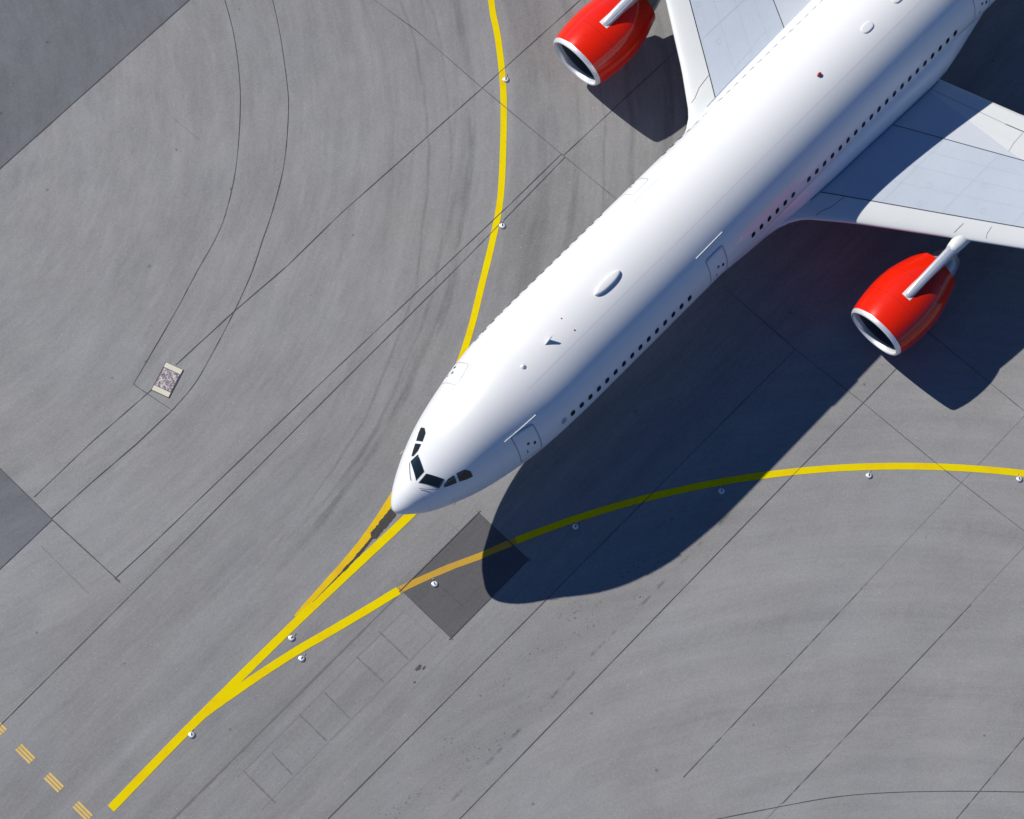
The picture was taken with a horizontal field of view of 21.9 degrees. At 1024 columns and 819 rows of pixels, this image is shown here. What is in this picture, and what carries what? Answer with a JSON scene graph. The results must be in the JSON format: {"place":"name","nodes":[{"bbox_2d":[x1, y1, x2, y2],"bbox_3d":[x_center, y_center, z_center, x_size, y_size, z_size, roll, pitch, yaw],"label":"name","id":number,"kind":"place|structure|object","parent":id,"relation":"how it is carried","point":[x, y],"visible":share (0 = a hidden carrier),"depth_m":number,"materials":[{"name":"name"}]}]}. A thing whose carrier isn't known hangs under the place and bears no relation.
{"place":"outdoors","nodes":[
{"label":"outdoors","id":0,"kind":"place"},
{"bbox_2d":[0,0,1023,818],"bbox_3d":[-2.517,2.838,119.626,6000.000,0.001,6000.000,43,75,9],"label":"ground","id":1,"kind":"structure","parent":0,"point":[116,182],"depth_m":119.81,"materials":[{"name":"concrete"}]},
{"bbox_2d":[0,470,50,567],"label":"apron slab","id":2,"kind":"structure","parent":1,"relation":"on","point":[24,518],"depth_m":117.66,"materials":[{"name":"concrete"}]},
{"bbox_2d":[0,723,92,818],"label":"holding position marking","id":3,"kind":"object","parent":1,"relation":"on","point":[50,779],"visible":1,"depth_m":114.45,"materials":[{"name":"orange paint"}]},
{"bbox_2d":[0,0,186,166],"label":"apron slab","id":4,"kind":"structure","parent":1,"relation":"on","point":[88,43],"depth_m":124.19,"materials":[{"name":"concrete"}]},
{"bbox_2d":[0,0,188,580],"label":"slab joint","id":5,"kind":"object","parent":1,"relation":"on","point":[0,168],"visible":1,"depth_m":118.21,"materials":[{"name":"grey concrete"}]},
{"bbox_2d":[151,362,182,397],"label":"pit cover","id":6,"kind":"object","parent":1,"relation":"on","point":[167,379],"visible":1,"depth_m":119.90,"materials":[{"name":"grey metal"}]},
{"bbox_2d":[188,729,194,737],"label":"taxiway light","id":7,"kind":"object","parent":1,"relation":"on","point":[191,734],"visible":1,"depth_m":115.36,"materials":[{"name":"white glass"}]},
{"bbox_2d":[41,116,458,593],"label":"old scuff","id":8,"kind":"object","parent":1,"relation":"on","point":[41,546],"visible":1,"depth_m":117.31,"materials":[{"name":"grey concrete"}]},
{"bbox_2d":[108,514,415,810],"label":"guide line","id":9,"kind":"object","parent":1,"relation":"on","point":[202,714],"visible":0.73,"depth_m":116.52,"materials":[{"name":"yellow paint"}]},
{"bbox_2d":[172,593,400,818],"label":"sealed groove","id":10,"kind":"object","parent":1,"relation":"on","point":[274,718],"visible":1,"depth_m":116.06},
{"bbox_2d":[288,633,295,640],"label":"taxiway light","id":11,"kind":"object","parent":1,"relation":"on","point":[291,637],"visible":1,"depth_m":116.88,"materials":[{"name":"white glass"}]},
{"bbox_2d":[298,654,304,661],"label":"taxiway light","id":12,"kind":"object","parent":1,"relation":"on","point":[301,658],"visible":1,"depth_m":116.65,"materials":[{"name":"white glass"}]},
{"bbox_2d":[208,587,399,715],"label":"curved guide line","id":13,"kind":"object","parent":1,"relation":"on","point":[252,679],"visible":1,"depth_m":116.93,"materials":[{"name":"yellow paint"}]},
{"bbox_2d":[242,631,407,802],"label":"groove mark","id":14,"kind":"object","parent":1,"relation":"on","point":[331,699],"visible":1,"depth_m":116.00,"materials":[{"name":"grey concrete"}]},
{"bbox_2d":[237,608,434,809],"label":"groove outline","id":15,"kind":"object","parent":1,"relation":"on","point":[374,639],"visible":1,"depth_m":116.35,"materials":[{"name":"grey concrete"}]},
{"bbox_2d":[294,492,391,615],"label":"worn guide line","id":16,"kind":"object","parent":1,"relation":"on","point":[357,547],"visible":0.73,"depth_m":118.22,"materials":[{"name":"yellow paint"}]},
{"bbox_2d":[313,509,395,601],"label":"paint residue","id":17,"kind":"object","parent":1,"relation":"on","point":[386,519],"visible":1,"depth_m":118.58},
{"bbox_2d":[404,513,527,636],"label":"asphalt patch","id":18,"kind":"object","parent":1,"relation":"on","point":[472,588],"visible":1,"depth_m":118.28,"materials":[{"name":"grey asphalt"}]},
{"bbox_2d":[432,578,437,586],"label":"taxiway light","id":19,"kind":"object","parent":18,"relation":"on","point":[434,583],"visible":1,"depth_m":118.01,"materials":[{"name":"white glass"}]},
{"bbox_2d":[433,580,463,606],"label":"patch scratch","id":20,"kind":"object","parent":18,"relation":"on","point":[450,595],"visible":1,"depth_m":117.97},
{"bbox_2d":[397,538,516,592],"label":"worn guide line","id":21,"kind":"object","parent":18,"relation":"on","point":[458,563],"visible":1,"depth_m":118.40,"materials":[{"name":"orange paint"}]},
{"bbox_2d":[399,511,529,639],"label":"saw cut","id":22,"kind":"object","parent":18,"relation":"on","point":[487,600],"visible":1,"depth_m":118.19,"materials":[{"name":"grey concrete"}]},
{"bbox_2d":[456,0,506,362],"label":"curved guide line","id":23,"kind":"object","parent":1,"relation":"on","point":[498,209],"visible":0.79,"depth_m":123.77,"materials":[{"name":"yellow paint"}]},
{"bbox_2d":[499,220,505,228],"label":"taxiway light","id":24,"kind":"object","parent":1,"relation":"on","point":[502,225],"visible":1,"depth_m":123.09,"materials":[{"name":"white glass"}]},
{"bbox_2d":[503,74,508,82],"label":"taxiway light","id":25,"kind":"object","parent":1,"relation":"on","point":[505,79],"visible":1,"depth_m":125.21,"materials":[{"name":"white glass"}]},
{"bbox_2d":[0,0,1023,818],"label":"expansion joint","id":26,"kind":"object","parent":1,"relation":"on","point":[426,298],"visible":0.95,"depth_m":120.84,"materials":[{"name":"grey concrete"}]},
{"bbox_2d":[0,0,1023,818],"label":"hairline crack","id":27,"kind":"object","parent":1,"relation":"on","point":[800,652],"visible":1,"depth_m":117.87,"materials":[{"name":"grey concrete"}]},
{"bbox_2d":[572,521,578,529],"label":"taxiway light","id":28,"kind":"object","parent":1,"relation":"on","point":[575,526],"visible":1,"depth_m":119.21,"materials":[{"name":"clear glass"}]},
{"bbox_2d":[133,0,1021,818],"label":"hairline joint","id":29,"kind":"object","parent":1,"relation":"on","point":[251,272],"visible":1,"depth_m":121.34,"materials":[{"name":"grey concrete"}]},
{"bbox_2d":[391,0,1023,514],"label":"airliner","id":30,"kind":"object","parent":1,"relation":"on","point":[861,112],"visible":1,"depth_m":118.06,"materials":[{"name":"white paint"}]},
{"bbox_2d":[411,443,420,455],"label":"sliding window","id":31,"kind":"structure","parent":30,"relation":"in","point":[416,447],"depth_m":113.65,"materials":[{"name":"black glass"}]},
{"bbox_2d":[416,427,425,441],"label":"side window","id":32,"kind":"structure","parent":30,"relation":"in","point":[421,434],"depth_m":113.65,"materials":[{"name":"black glass"}]},
{"bbox_2d":[444,475,456,487],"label":"sliding window","id":33,"kind":"structure","parent":30,"relation":"in","point":[452,480],"depth_m":113.34,"materials":[{"name":"black glass"}]},
{"bbox_2d":[442,360,476,390],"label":"cabin door","id":34,"kind":"structure","parent":30,"relation":"in","point":[454,376],"depth_m":114.12,"materials":[{"name":"white paint"}]},
{"bbox_2d":[456,470,472,481],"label":"side window","id":35,"kind":"structure","parent":30,"relation":"in","point":[463,475],"depth_m":113.26,"materials":[{"name":"black glass"}]},
{"bbox_2d":[504,415,541,461],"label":"cabin door","id":36,"kind":"structure","parent":30,"relation":"in","point":[527,441],"depth_m":113.70,"materials":[{"name":"white paint"}]},
{"bbox_2d":[622,176,660,201],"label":"cabin door","id":37,"kind":"structure","parent":30,"relation":"in","point":[639,182],"depth_m":117.00,"materials":[{"name":"white paint"}]},
{"bbox_2d":[696,232,727,284],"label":"cabin door","id":38,"kind":"structure","parent":30,"relation":"in","point":[717,262],"depth_m":116.51,"materials":[{"name":"white paint"}]},
{"bbox_2d":[973,0,989,21],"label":"cabin door","id":39,"kind":"structure","parent":30,"relation":"in","point":[980,6],"depth_m":121.50,"materials":[{"name":"white paint"}]},
{"bbox_2d":[718,485,724,494],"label":"taxiway light","id":40,"kind":"object","parent":1,"relation":"on","point":[721,491],"visible":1,"depth_m":120.14,"materials":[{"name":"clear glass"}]},
{"bbox_2d":[515,463,1023,543],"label":"curved guide line","id":41,"kind":"object","parent":1,"relation":"on","point":[736,479],"visible":1,"depth_m":120.55,"materials":[{"name":"yellow paint"}]},
{"bbox_2d":[866,470,871,478],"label":"taxiway light","id":42,"kind":"object","parent":1,"relation":"on","point":[868,475],"visible":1,"depth_m":120.84,"materials":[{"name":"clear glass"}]},
{"bbox_2d":[766,416,1023,818],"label":"faint joint","id":43,"kind":"object","parent":1,"relation":"on","point":[914,532],"visible":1,"depth_m":120.25,"materials":[{"name":"grey concrete"}]},
{"bbox_2d":[1016,473,1022,481],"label":"taxiway light","id":44,"kind":"object","parent":1,"relation":"on","point":[1019,478],"visible":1,"depth_m":121.28,"materials":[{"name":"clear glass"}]}
]}

